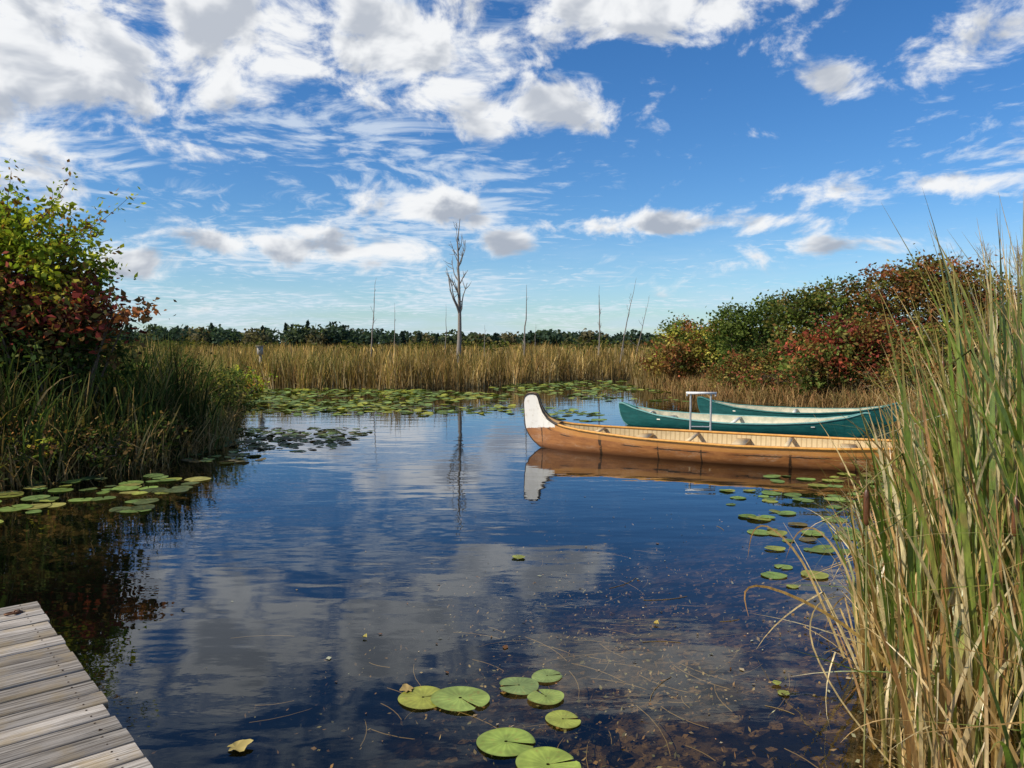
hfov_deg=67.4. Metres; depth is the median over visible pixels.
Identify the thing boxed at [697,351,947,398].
autumn shrub
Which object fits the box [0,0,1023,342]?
sky
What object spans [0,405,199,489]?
shore weeds
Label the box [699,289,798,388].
green shrub
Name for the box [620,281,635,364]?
dead tree
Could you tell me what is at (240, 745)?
floating debris
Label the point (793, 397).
dry shore grass
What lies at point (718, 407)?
green canoe
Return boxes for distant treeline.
[107,320,923,346]
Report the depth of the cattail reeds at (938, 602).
3.60 m
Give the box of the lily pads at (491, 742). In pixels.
[398,529,860,767]
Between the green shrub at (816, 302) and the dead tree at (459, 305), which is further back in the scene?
the dead tree at (459, 305)
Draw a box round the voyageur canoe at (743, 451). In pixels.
[524,392,926,477]
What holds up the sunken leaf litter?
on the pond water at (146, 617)
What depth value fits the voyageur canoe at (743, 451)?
13.18 m
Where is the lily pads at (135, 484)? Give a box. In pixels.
[0,380,884,553]
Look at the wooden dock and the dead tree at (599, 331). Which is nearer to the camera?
the wooden dock
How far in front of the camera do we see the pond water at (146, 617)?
7.98 m
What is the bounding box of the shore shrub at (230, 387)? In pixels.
[79,350,270,418]
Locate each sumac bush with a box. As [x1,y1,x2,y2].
[0,273,176,431]
[770,306,921,395]
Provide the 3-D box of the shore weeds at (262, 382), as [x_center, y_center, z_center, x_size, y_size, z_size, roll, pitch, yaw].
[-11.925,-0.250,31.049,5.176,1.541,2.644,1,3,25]
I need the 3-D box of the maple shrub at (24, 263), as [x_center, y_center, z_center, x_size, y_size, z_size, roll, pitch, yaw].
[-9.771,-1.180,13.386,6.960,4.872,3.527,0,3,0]
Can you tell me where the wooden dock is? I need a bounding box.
[0,601,152,767]
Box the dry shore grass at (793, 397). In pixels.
[631,369,941,417]
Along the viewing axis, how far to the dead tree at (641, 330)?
51.79 m
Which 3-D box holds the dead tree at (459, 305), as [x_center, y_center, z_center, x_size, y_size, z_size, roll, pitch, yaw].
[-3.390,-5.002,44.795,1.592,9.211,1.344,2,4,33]
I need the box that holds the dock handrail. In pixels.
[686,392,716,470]
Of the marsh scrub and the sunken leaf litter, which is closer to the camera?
the sunken leaf litter
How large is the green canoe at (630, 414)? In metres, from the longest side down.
5.616 x 1.027 x 0.628 m
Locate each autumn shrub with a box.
[634,311,755,385]
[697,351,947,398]
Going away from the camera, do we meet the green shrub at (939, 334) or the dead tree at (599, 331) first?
the green shrub at (939, 334)
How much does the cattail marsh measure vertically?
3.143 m
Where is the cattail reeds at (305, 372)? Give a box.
[81,347,374,406]
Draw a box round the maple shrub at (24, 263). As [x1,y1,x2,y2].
[0,184,152,431]
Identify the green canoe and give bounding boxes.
[619,402,870,437]
[697,396,901,424]
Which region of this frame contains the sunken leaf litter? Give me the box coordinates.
[136,476,894,767]
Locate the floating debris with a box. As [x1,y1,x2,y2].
[206,459,869,763]
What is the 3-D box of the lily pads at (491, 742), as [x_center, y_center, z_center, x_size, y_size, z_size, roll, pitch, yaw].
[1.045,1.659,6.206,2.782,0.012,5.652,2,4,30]
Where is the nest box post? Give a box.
[257,347,262,361]
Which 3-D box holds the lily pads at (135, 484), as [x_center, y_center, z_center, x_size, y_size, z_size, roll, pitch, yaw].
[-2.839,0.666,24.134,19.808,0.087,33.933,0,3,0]
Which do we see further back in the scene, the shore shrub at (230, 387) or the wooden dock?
the shore shrub at (230, 387)
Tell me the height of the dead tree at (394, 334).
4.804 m
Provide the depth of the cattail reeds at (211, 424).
12.63 m
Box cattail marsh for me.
[81,338,1015,389]
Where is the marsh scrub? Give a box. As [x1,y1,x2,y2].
[111,336,802,354]
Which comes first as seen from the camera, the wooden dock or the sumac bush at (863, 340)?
the wooden dock
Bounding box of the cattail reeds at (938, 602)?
[744,188,1023,767]
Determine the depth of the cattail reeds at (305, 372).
34.12 m
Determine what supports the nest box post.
on the pond water at (146, 617)
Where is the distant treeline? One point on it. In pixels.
(216, 336)
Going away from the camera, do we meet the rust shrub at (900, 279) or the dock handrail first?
the dock handrail
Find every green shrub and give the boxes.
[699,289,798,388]
[757,272,886,385]
[878,299,1021,397]
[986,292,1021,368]
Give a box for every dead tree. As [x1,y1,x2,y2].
[371,281,375,356]
[394,319,395,354]
[445,221,471,361]
[522,286,526,353]
[597,309,600,354]
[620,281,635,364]
[631,296,649,351]
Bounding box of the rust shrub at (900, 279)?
[833,243,1021,390]
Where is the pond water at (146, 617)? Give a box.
[0,343,1013,767]
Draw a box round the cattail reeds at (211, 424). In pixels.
[0,329,264,492]
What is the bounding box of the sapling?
[0,158,145,375]
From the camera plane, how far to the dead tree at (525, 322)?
47.83 m
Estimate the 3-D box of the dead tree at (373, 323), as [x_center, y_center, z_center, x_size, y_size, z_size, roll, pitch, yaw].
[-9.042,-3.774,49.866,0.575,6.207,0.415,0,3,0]
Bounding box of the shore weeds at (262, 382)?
[192,362,277,393]

